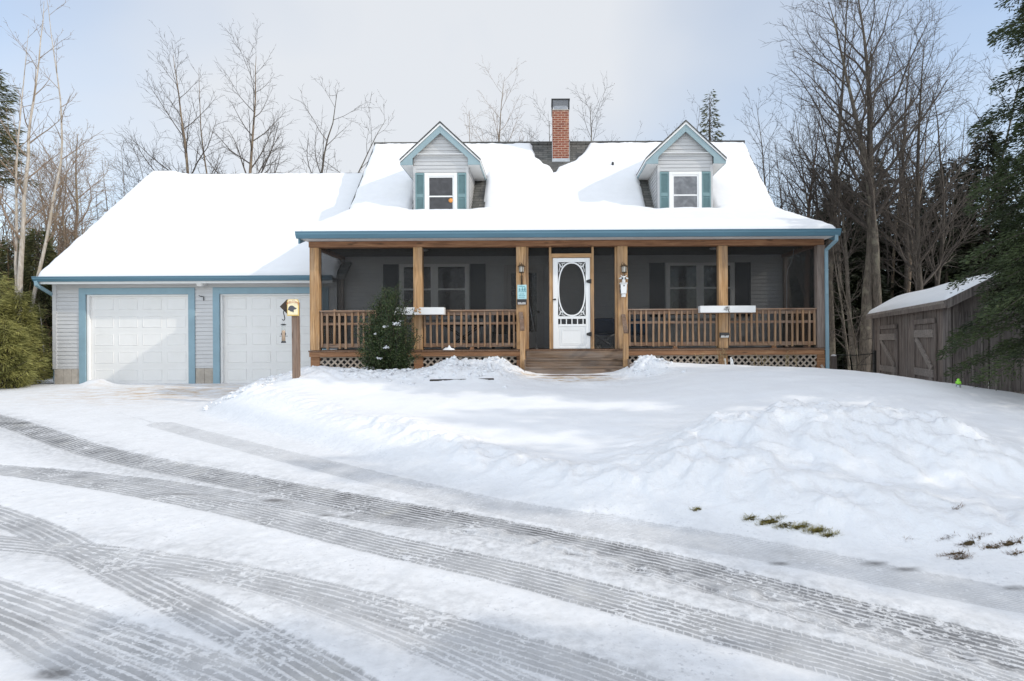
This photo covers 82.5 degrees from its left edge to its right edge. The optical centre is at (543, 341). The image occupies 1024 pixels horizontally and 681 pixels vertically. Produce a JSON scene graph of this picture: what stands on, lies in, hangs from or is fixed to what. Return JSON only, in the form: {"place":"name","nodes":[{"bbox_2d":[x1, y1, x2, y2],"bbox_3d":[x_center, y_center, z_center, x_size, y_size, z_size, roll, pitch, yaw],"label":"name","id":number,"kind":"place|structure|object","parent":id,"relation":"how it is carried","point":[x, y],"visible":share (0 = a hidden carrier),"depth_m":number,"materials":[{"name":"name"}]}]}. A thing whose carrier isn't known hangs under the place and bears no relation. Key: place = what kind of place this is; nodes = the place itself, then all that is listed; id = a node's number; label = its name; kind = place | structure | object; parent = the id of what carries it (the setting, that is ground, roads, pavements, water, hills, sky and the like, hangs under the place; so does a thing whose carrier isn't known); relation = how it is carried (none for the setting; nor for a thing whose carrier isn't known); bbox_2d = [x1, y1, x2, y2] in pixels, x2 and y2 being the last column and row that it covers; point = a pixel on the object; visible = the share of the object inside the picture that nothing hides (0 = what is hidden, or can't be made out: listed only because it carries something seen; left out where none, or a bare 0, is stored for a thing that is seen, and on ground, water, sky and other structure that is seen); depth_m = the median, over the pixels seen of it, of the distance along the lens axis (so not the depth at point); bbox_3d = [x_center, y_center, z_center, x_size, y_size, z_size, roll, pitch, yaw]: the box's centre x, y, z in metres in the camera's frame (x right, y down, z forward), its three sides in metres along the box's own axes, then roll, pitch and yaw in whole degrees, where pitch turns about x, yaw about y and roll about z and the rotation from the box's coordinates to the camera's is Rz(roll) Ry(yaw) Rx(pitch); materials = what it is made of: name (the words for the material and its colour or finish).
{"place":"outdoors","nodes":[
{"label":"outdoors","id":0,"kind":"place"},
{"bbox_2d":[0,354,1023,680],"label":"ground","id":1,"kind":"structure","parent":0,"point":[318,524],"depth_m":4.57,"materials":[{"name":"white snow"}]},
{"bbox_2d":[0,69,44,189],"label":"old pine","id":2,"kind":"object","parent":1,"relation":"on","point":[3,138],"visible":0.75,"depth_m":22.34,"materials":[{"name":"green plant"}]},
{"bbox_2d":[0,281,45,385],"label":"young pine","id":3,"kind":"object","parent":1,"relation":"on","point":[8,360],"visible":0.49,"depth_m":13.94,"materials":[{"name":"green plant"}]},
{"bbox_2d":[0,236,48,348],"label":"conifer","id":4,"kind":"object","parent":1,"relation":"on","point":[3,254],"visible":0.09,"depth_m":18.81,"materials":[{"name":"green plant"}]},
{"bbox_2d":[0,318,50,388],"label":"young pine","id":5,"kind":"object","parent":1,"relation":"on","point":[20,378],"visible":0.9,"depth_m":13.97,"materials":[{"name":"green plant"}]},
{"bbox_2d":[0,272,50,368],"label":"young pine","id":6,"kind":"object","parent":1,"relation":"on","point":[7,283],"visible":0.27,"depth_m":14.70,"materials":[{"name":"green plant"}]},
{"bbox_2d":[0,289,52,384],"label":"young pine","id":7,"kind":"object","parent":1,"relation":"on","point":[25,312],"visible":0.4,"depth_m":14.79,"materials":[{"name":"green plant"}]},
{"bbox_2d":[0,228,57,377],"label":"conifer","id":8,"kind":"object","parent":1,"relation":"on","point":[30,261],"visible":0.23,"depth_m":17.79,"materials":[{"name":"green plant"}]},
{"bbox_2d":[0,152,61,271],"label":"bare tree","id":9,"kind":"object","parent":1,"relation":"on","point":[14,204],"visible":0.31,"depth_m":22.51,"materials":[{"name":"brown plant"}]},
{"bbox_2d":[0,247,67,375],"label":"undergrowth","id":10,"kind":"object","parent":1,"relation":"on","point":[46,324],"visible":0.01,"depth_m":17.43,"materials":[{"name":"green plant"}]},
{"bbox_2d":[39,307,51,379],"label":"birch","id":11,"kind":"object","parent":1,"relation":"on","point":[43,342],"visible":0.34,"depth_m":16.49,"materials":[{"name":"white plant"}]},
{"bbox_2d":[0,133,100,279],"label":"bare tree","id":12,"kind":"object","parent":1,"relation":"on","point":[61,188],"visible":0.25,"depth_m":21.59,"materials":[{"name":"brown plant"}]},
{"bbox_2d":[0,0,107,321],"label":"birch","id":13,"kind":"object","parent":1,"relation":"on","point":[18,267],"visible":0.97,"depth_m":17.12,"materials":[{"name":"beige plant"}]},
{"bbox_2d":[1,155,111,265],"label":"bare tree","id":14,"kind":"object","parent":1,"relation":"on","point":[49,203],"visible":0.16,"depth_m":23.93,"materials":[{"name":"brown plant"}]},
{"bbox_2d":[1,131,115,267],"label":"bare tree","id":15,"kind":"object","parent":1,"relation":"on","point":[52,189],"visible":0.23,"depth_m":23.89,"materials":[{"name":"brown plant"}]},
{"bbox_2d":[0,159,118,254],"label":"bare tree","id":16,"kind":"object","parent":1,"relation":"on","point":[73,204],"visible":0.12,"depth_m":23.17,"materials":[{"name":"brown plant"}]},
{"bbox_2d":[0,114,119,299],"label":"bare tree","id":17,"kind":"object","parent":1,"relation":"on","point":[74,232],"visible":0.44,"depth_m":20.02,"materials":[{"name":"brown plant"}]},
{"bbox_2d":[71,184,125,241],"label":"bare tree","id":18,"kind":"object","parent":1,"relation":"on","point":[107,200],"visible":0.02,"depth_m":24.80,"materials":[{"name":"brown plant"}]},
{"bbox_2d":[100,149,128,210],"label":"bare tree","id":19,"kind":"object","parent":1,"relation":"on","point":[104,183],"visible":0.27,"depth_m":25.51,"materials":[{"name":"brown plant"}]},
{"bbox_2d":[98,117,171,210],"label":"bare tree","id":20,"kind":"object","parent":1,"relation":"on","point":[127,159],"visible":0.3,"depth_m":25.59,"materials":[{"name":"brown plant"}]},
{"bbox_2d":[111,24,237,198],"bbox_3d":[-14.349,-5.861,23.617,4.340,14.178,4.820,0,0,0],"label":"bare tree","id":21,"kind":"object","parent":1,"relation":"on","point":[185,140],"visible":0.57,"depth_m":23.39,"materials":[{"name":"brown plant"}]},
{"bbox_2d":[177,54,234,173],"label":"bare tree","id":22,"kind":"object","parent":1,"relation":"on","point":[202,129],"visible":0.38,"depth_m":24.20,"materials":[{"name":"brown plant"}]},
{"bbox_2d":[193,13,302,172],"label":"bare tree","id":23,"kind":"object","parent":1,"relation":"on","point":[251,140],"visible":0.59,"depth_m":24.80,"materials":[{"name":"brown plant"}]},
{"bbox_2d":[280,299,300,378],"bbox_3d":[-4.774,0.068,10.985,0.378,1.715,0.130,0,0,0],"label":"signpost","id":24,"kind":"object","parent":1,"relation":"on","point":[290,307],"visible":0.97,"depth_m":10.95,"materials":[{"name":"brown wood"}]},
{"bbox_2d":[281,324,285,342],"bbox_3d":[-4.893,-0.182,10.940,0.121,0.424,0.102,0,0,40],"label":"bird feeder","id":25,"kind":"object","parent":24,"relation":"hanging from","point":[283,333],"visible":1,"depth_m":10.91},
{"bbox_2d":[280,76,393,172],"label":"bare tree","id":26,"kind":"object","parent":1,"relation":"on","point":[323,156],"visible":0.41,"depth_m":21.99,"materials":[{"name":"brown plant"}]},
{"bbox_2d":[353,280,422,369],"bbox_3d":[-3.257,-0.211,12.079,1.457,2.202,1.300,0,0,-13],"label":"holly bush","id":27,"kind":"object","parent":1,"relation":"on","point":[386,349],"visible":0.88,"depth_m":11.96,"materials":[{"name":"green plant"}]},
{"bbox_2d":[31,98,841,383],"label":"house","id":28,"kind":"structure","parent":1,"relation":"on","point":[165,277],"depth_m":14.95,"materials":[{"name":"plastic"}]},
{"bbox_2d":[79,288,195,383],"bbox_3d":[-10.361,-0.108,14.902,2.950,2.505,0.175,0,0,0],"label":"garage door","id":29,"kind":"structure","parent":28,"relation":"in","point":[131,339],"depth_m":14.95,"materials":[{"name":"paint"}]},
{"bbox_2d":[213,287,328,383],"bbox_3d":[-6.951,-0.126,14.902,2.950,2.505,0.175,0,0,0],"label":"garage door","id":30,"kind":"structure","parent":28,"relation":"in","point":[249,319],"depth_m":14.95,"materials":[{"name":"paint"}]},
{"bbox_2d":[394,305,444,314],"bbox_3d":[-2.770,-0.688,12.867,1.145,0.201,0.247,0,0,0],"label":"planter box","id":31,"kind":"object","parent":28,"relation":"attached to","point":[430,310],"visible":0.67,"depth_m":12.80,"materials":[{"name":"white paint"}]},
{"bbox_2d":[383,264,485,319],"bbox_3d":[-2.815,-1.270,14.955,2.626,1.430,0.060,0,0,0],"label":"window","id":32,"kind":"structure","parent":28,"relation":"in","point":[445,285],"depth_m":14.97,"materials":[{"name":"black glass"}]},
{"bbox_2d":[440,325,483,348],"bbox_3d":[-1.947,-0.110,14.050,1.000,0.599,0.700,0,0,0],"label":"patio table","id":33,"kind":"object","parent":28,"relation":"on","point":[464,338],"visible":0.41,"depth_m":13.77,"materials":[{"name":"plastic"}]},
{"bbox_2d":[491,315,512,348],"bbox_3d":[-0.996,-0.247,14.103,0.540,0.840,0.606,0,0,0],"label":"patio chair","id":34,"kind":"object","parent":28,"relation":"on","point":[505,326],"visible":0.65,"depth_m":14.28,"materials":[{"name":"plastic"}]},
{"bbox_2d":[518,263,524,284],"bbox_3d":[-0.495,-1.514,12.911,0.157,0.494,0.180,0,0,22],"label":"wall lantern","id":35,"kind":"object","parent":28,"relation":"attached to","point":[521,266],"depth_m":12.88,"materials":[{"name":"white glass"}]},
{"bbox_2d":[517,285,526,298],"bbox_3d":[-0.491,-1.100,12.992,0.206,0.322,0.012,0,0,0],"label":"trail sign","id":36,"kind":"object","parent":28,"relation":"attached to","point":[521,291],"visible":1,"depth_m":12.99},
{"bbox_2d":[517,299,526,304],"bbox_3d":[-0.494,-0.877,12.953,0.210,0.116,0.090,0,0,0],"label":"solar light","id":37,"kind":"object","parent":28,"relation":"attached to","point":[521,301],"visible":1,"depth_m":12.94,"materials":[{"name":"plastic"}]},
{"bbox_2d":[504,265,543,348],"bbox_3d":[-0.514,-0.892,14.951,1.030,2.150,0.068,0,0,0],"label":"entry door","id":38,"kind":"structure","parent":28,"relation":"in","point":[536,272],"depth_m":14.97,"materials":[{"name":"paint"}]},
{"bbox_2d":[529,302,537,348],"bbox_3d":[-0.258,-0.420,13.310,0.266,1.202,0.067,0,0,-24],"label":"long handled scraper","id":39,"kind":"object","parent":28,"relation":"on","point":[533,327],"visible":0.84,"depth_m":13.30,"materials":[{"name":"grey metal"}]},
{"bbox_2d":[553,258,591,348],"bbox_3d":[0.618,-0.853,13.048,0.889,2.036,0.113,0,0,0],"label":"screen door","id":40,"kind":"structure","parent":28,"relation":"in","point":[565,336],"depth_m":13.07,"materials":[{"name":"white paint"}]},
{"bbox_2d":[594,318,614,347],"bbox_3d":[1.422,-0.200,13.994,0.558,0.736,0.528,0,0,0],"label":"camp chair","id":41,"kind":"object","parent":28,"relation":"on","point":[605,326],"visible":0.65,"depth_m":13.80,"materials":[{"name":"blue fabric"}]},
{"bbox_2d":[619,275,627,296],"bbox_3d":[1.764,-1.243,12.914,0.213,0.518,0.160,0,0,0],"label":"birdhouse","id":42,"kind":"object","parent":28,"relation":"attached to","point":[623,288],"visible":1,"depth_m":12.87,"materials":[{"name":"white paint"}]},
{"bbox_2d":[620,262,627,275],"bbox_3d":[1.770,-1.514,12.911,0.157,0.494,0.180,0,0,-23],"label":"wall lantern","id":43,"kind":"object","parent":28,"relation":"attached to","point":[624,266],"depth_m":12.87,"materials":[{"name":"white glass"}]},
{"bbox_2d":[628,318,647,347],"bbox_3d":[2.296,-0.204,14.494,0.504,0.736,0.528,0,0,0],"label":"camp chair","id":44,"kind":"object","parent":28,"relation":"on","point":[637,329],"visible":0.51,"depth_m":14.31,"materials":[{"name":"blue fabric"}]},
{"bbox_2d":[649,262,750,318],"bbox_3d":[4.011,-1.306,14.955,2.598,1.430,0.060,0,0,0],"label":"window","id":45,"kind":"structure","parent":28,"relation":"in","point":[688,285],"depth_m":14.97,"materials":[{"name":"black glass"}]},
{"bbox_2d":[719,332,729,337],"bbox_3d":[4.018,-0.139,12.953,0.210,0.116,0.090,0,0,0],"label":"solar light","id":46,"kind":"object","parent":28,"relation":"attached to","point":[724,334],"visible":1,"depth_m":12.94,"materials":[{"name":"plastic"}]},
{"bbox_2d":[698,306,755,312],"bbox_3d":[4.046,-0.691,12.885,1.216,0.185,0.211,0,0,0],"label":"planter box","id":47,"kind":"object","parent":28,"relation":"attached to","point":[726,309],"visible":1,"depth_m":12.80,"materials":[{"name":"white paint"}]},
{"bbox_2d":[202,355,685,410],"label":"snow clods","id":48,"kind":"object","parent":1,"relation":"on","point":[273,378],"visible":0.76,"depth_m":11.49,"materials":[{"name":"white snow"}]},
{"bbox_2d":[430,378,493,380],"bbox_3d":[-1.541,0.756,10.950,1.194,0.111,0.090,0,0,-5],"label":"edging timber","id":49,"kind":"object","parent":1,"relation":"on","point":[457,379],"visible":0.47,"depth_m":10.89,"materials":[{"name":"wood"}]},
{"bbox_2d":[455,98,496,141],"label":"bare tree","id":50,"kind":"object","parent":1,"relation":"on","point":[469,124],"visible":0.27,"depth_m":30.72,"materials":[{"name":"brown plant"}]},
{"bbox_2d":[0,120,1001,326],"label":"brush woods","id":51,"kind":"object","parent":1,"relation":"on","point":[888,271],"visible":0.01,"depth_m":22.98,"materials":[{"name":"brown plant"}]},
{"bbox_2d":[468,55,538,141],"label":"bare tree","id":52,"kind":"object","parent":1,"relation":"on","point":[500,112],"visible":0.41,"depth_m":28.64,"materials":[{"name":"brown plant"}]},
{"bbox_2d":[6,223,1018,301],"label":"woods","id":53,"kind":"object","parent":1,"relation":"on","point":[791,279],"depth_m":36.16,"materials":[{"name":"brown plant"}]},
{"bbox_2d":[466,71,617,141],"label":"bare tree","id":54,"kind":"object","parent":1,"relation":"on","point":[529,131],"visible":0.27,"depth_m":26.33,"materials":[{"name":"brown plant"}]},
{"bbox_2d":[675,90,712,137],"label":"bare tree","id":55,"kind":"object","parent":1,"relation":"on","point":[699,111],"visible":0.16,"depth_m":27.91,"materials":[{"name":"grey plant"}]},
{"bbox_2d":[698,89,724,139],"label":"spruce","id":56,"kind":"object","parent":1,"relation":"on","point":[710,131],"visible":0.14,"depth_m":27.43,"materials":[{"name":"green plant"}]},
{"bbox_2d":[716,344,727,363],"bbox_3d":[3.930,0.309,12.895,0.280,0.525,0.210,0,0,0],"label":"dry plant","id":57,"kind":"object","parent":1,"relation":"on","point":[723,356],"visible":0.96,"depth_m":12.88,"materials":[{"name":"plant"}]},
{"bbox_2d":[712,82,813,277],"bbox_3d":[8.202,-4.106,21.059,4.429,10.758,3.627,0,0,0],"label":"bare tree","id":58,"kind":"object","parent":1,"relation":"on","point":[763,169],"visible":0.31,"depth_m":20.71,"materials":[{"name":"brown plant"}]},
{"bbox_2d":[749,350,797,366],"bbox_3d":[5.096,0.394,12.889,1.135,0.451,0.257,0,0,3],"label":"dry plant","id":59,"kind":"object","parent":1,"relation":"on","point":[776,359],"visible":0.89,"depth_m":12.89,"materials":[{"name":"plant"}]},
{"bbox_2d":[764,127,804,346],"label":"bare tree","id":60,"kind":"object","parent":1,"relation":"on","point":[790,301],"visible":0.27,"depth_m":23.11,"materials":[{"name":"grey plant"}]},
{"bbox_2d":[781,89,846,239],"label":"bare tree","id":61,"kind":"object","parent":1,"relation":"on","point":[812,151],"visible":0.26,"depth_m":24.16,"materials":[{"name":"brown plant"}]},
{"bbox_2d":[789,209,843,346],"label":"conifer","id":62,"kind":"object","parent":1,"relation":"on","point":[793,284],"visible":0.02,"depth_m":29.19,"materials":[{"name":"green plant"}]},
{"bbox_2d":[757,99,891,347],"bbox_3d":[9.423,-3.750,20.253,4.146,10.034,3.535,0,0,0],"label":"bare tree","id":63,"kind":"object","parent":1,"relation":"on","point":[806,289],"visible":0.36,"depth_m":20.11,"materials":[{"name":"brown plant"}]},
{"bbox_2d":[793,50,862,369],"bbox_3d":[11.045,-5.304,22.781,2.466,13.482,2.680,0,0,0],"label":"bare tree","id":64,"kind":"object","parent":1,"relation":"on","point":[841,293],"visible":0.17,"depth_m":22.37,"materials":[{"name":"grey plant"}]},
{"bbox_2d":[795,219,871,369],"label":"bare tree","id":65,"kind":"object","parent":1,"relation":"on","point":[845,336],"visible":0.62,"depth_m":17.68,"materials":[{"name":"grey plant"}]},
{"bbox_2d":[792,176,890,363],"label":"conifer","id":66,"kind":"object","parent":1,"relation":"on","point":[800,298],"visible":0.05,"depth_m":24.67,"materials":[{"name":"green plant"}]},
{"bbox_2d":[812,238,872,370],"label":"bare tree","id":67,"kind":"object","parent":1,"relation":"on","point":[853,333],"visible":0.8,"depth_m":16.41,"materials":[{"name":"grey plant"}]},
{"bbox_2d":[749,0,941,367],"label":"bare tree","id":68,"kind":"object","parent":1,"relation":"on","point":[832,349],"visible":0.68,"depth_m":19.27,"materials":[{"name":"brown plant"}]},
{"bbox_2d":[810,255,890,369],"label":"conifer","id":69,"kind":"object","parent":1,"relation":"on","point":[855,281],"visible":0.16,"depth_m":22.10,"materials":[{"name":"green plant"}]},
{"bbox_2d":[830,350,876,372],"bbox_3d":[7.819,0.797,14.680,1.264,1.124,0.138,0,0,-8],"label":"wire fence","id":70,"kind":"object","parent":1,"relation":"on","point":[833,361],"visible":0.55,"depth_m":14.70,"materials":[{"name":"metal"}]},
{"bbox_2d":[783,39,933,273],"bbox_3d":[14.393,-5.783,26.675,6.916,14.783,4.189,0,0,13],"label":"bare tree","id":71,"kind":"object","parent":1,"relation":"on","point":[889,139],"visible":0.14,"depth_m":26.16,"materials":[{"name":"brown plant"}]},
{"bbox_2d":[833,158,904,295],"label":"conifer","id":72,"kind":"object","parent":1,"relation":"on","point":[884,250],"visible":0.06,"depth_m":26.42,"materials":[{"name":"green plant"}]},
{"bbox_2d":[778,0,970,372],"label":"bare tree","id":73,"kind":"object","parent":1,"relation":"on","point":[871,294],"visible":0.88,"depth_m":18.45,"materials":[{"name":"brown plant"}]},
{"bbox_2d":[841,1,921,231],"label":"bare tree","id":74,"kind":"object","parent":1,"relation":"on","point":[872,117],"visible":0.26,"depth_m":22.14,"materials":[{"name":"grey plant"}]},
{"bbox_2d":[874,55,937,290],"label":"bare tree","id":75,"kind":"object","parent":1,"relation":"on","point":[893,180],"visible":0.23,"depth_m":24.52,"materials":[{"name":"brown plant"}]},
{"bbox_2d":[818,0,994,293],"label":"bare tree","id":76,"kind":"object","parent":1,"relation":"on","point":[906,219],"visible":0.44,"depth_m":21.69,"materials":[{"name":"brown plant"}]},
{"bbox_2d":[879,179,939,296],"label":"conifer","id":77,"kind":"object","parent":1,"relation":"on","point":[899,263],"visible":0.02,"depth_m":25.79,"materials":[{"name":"green plant"}]},
{"bbox_2d":[861,47,961,298],"bbox_3d":[15.389,-5.577,25.473,3.836,14.389,4.742,0,0,0],"label":"bare tree","id":78,"kind":"object","parent":1,"relation":"on","point":[891,276],"visible":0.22,"depth_m":25.08,"materials":[{"name":"brown plant"}]},
{"bbox_2d":[879,89,960,292],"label":"bare tree","id":79,"kind":"object","parent":1,"relation":"on","point":[910,262],"visible":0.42,"depth_m":20.47,"materials":[{"name":"brown plant"}]},
{"bbox_2d":[843,2,1018,292],"bbox_3d":[12.100,-4.466,18.395,4.698,11.844,4.725,0,0,0],"label":"bare tree","id":80,"kind":"object","parent":1,"relation":"on","point":[916,267],"visible":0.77,"depth_m":18.44,"materials":[{"name":"brown plant"}]},
{"bbox_2d":[866,272,1000,388],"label":"shed","id":81,"kind":"structure","parent":1,"relation":"on","point":[910,330],"depth_m":11.71,"materials":[{"name":"grey wood"}]},
{"bbox_2d":[879,324,897,375],"bbox_3d":[8.575,0.522,14.521,0.059,1.860,1.594,0,0,17],"label":"door","id":82,"kind":"structure","parent":81,"relation":"in","point":[888,338],"depth_m":14.42,"materials":[{"name":"grey wood"}]},
{"bbox_2d":[913,318,936,381],"bbox_3d":[7.770,0.473,11.904,0.059,1.860,1.328,0,0,17],"label":"door","id":83,"kind":"structure","parent":81,"relation":"in","point":[924,335],"depth_m":11.80,"materials":[{"name":"grey wood"}]},
{"bbox_2d":[894,158,997,375],"bbox_3d":[16.802,-2.628,24.093,5.297,9.690,5.524,0,0,-40],"label":"conifer","id":84,"kind":"object","parent":1,"relation":"on","point":[930,284],"visible":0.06,"depth_m":23.95,"materials":[{"name":"green plant"}]},
{"bbox_2d":[931,90,983,282],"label":"bare tree","id":85,"kind":"object","parent":1,"relation":"on","point":[946,276],"visible":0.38,"depth_m":22.51,"materials":[{"name":"brown plant"}]},
{"bbox_2d":[955,379,961,387],"bbox_3d":[6.290,0.645,8.840,0.080,0.160,0.080,0,0,0],"label":"garden marker","id":86,"kind":"object","parent":1,"relation":"on","point":[958,382],"visible":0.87,"depth_m":8.82,"materials":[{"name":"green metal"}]},
{"bbox_2d":[929,129,1023,377],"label":"conifer","id":87,"kind":"object","parent":1,"relation":"on","point":[986,232],"visible":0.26,"depth_m":21.83,"materials":[{"name":"green plant"}]},
{"bbox_2d":[936,0,1023,390],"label":"hemlock","id":88,"kind":"object","parent":1,"relation":"on","point":[1016,165],"visible":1,"depth_m":8.54,"materials":[{"name":"green plant"}]},
{"bbox_2d":[936,14,1023,269],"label":"bare tree","id":89,"kind":"object","parent":1,"relation":"on","point":[1009,124],"visible":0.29,"depth_m":22.26,"materials":[{"name":"brown plant"}]},
{"bbox_2d":[988,311,1023,393],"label":"board fence","id":90,"kind":"object","parent":1,"relation":"on","point":[1016,385],"visible":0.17,"depth_m":10.42,"materials":[{"name":"wood"}]},
{"bbox_2d":[0,0,1023,281],"label":"sky","id":91,"kind":"structure","parent":0,"point":[423,58],"materials":[{"name":"blue"}]},
{"bbox_2d":[692,505,839,536],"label":"grass","id":92,"kind":"structure","parent":0,"point":[795,527],"depth_m":4.47,"materials":[{"name":"green plant"}]},
{"bbox_2d":[906,504,1023,559],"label":"grass","id":93,"kind":"structure","parent":0,"point":[977,544],"depth_m":4.07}
]}

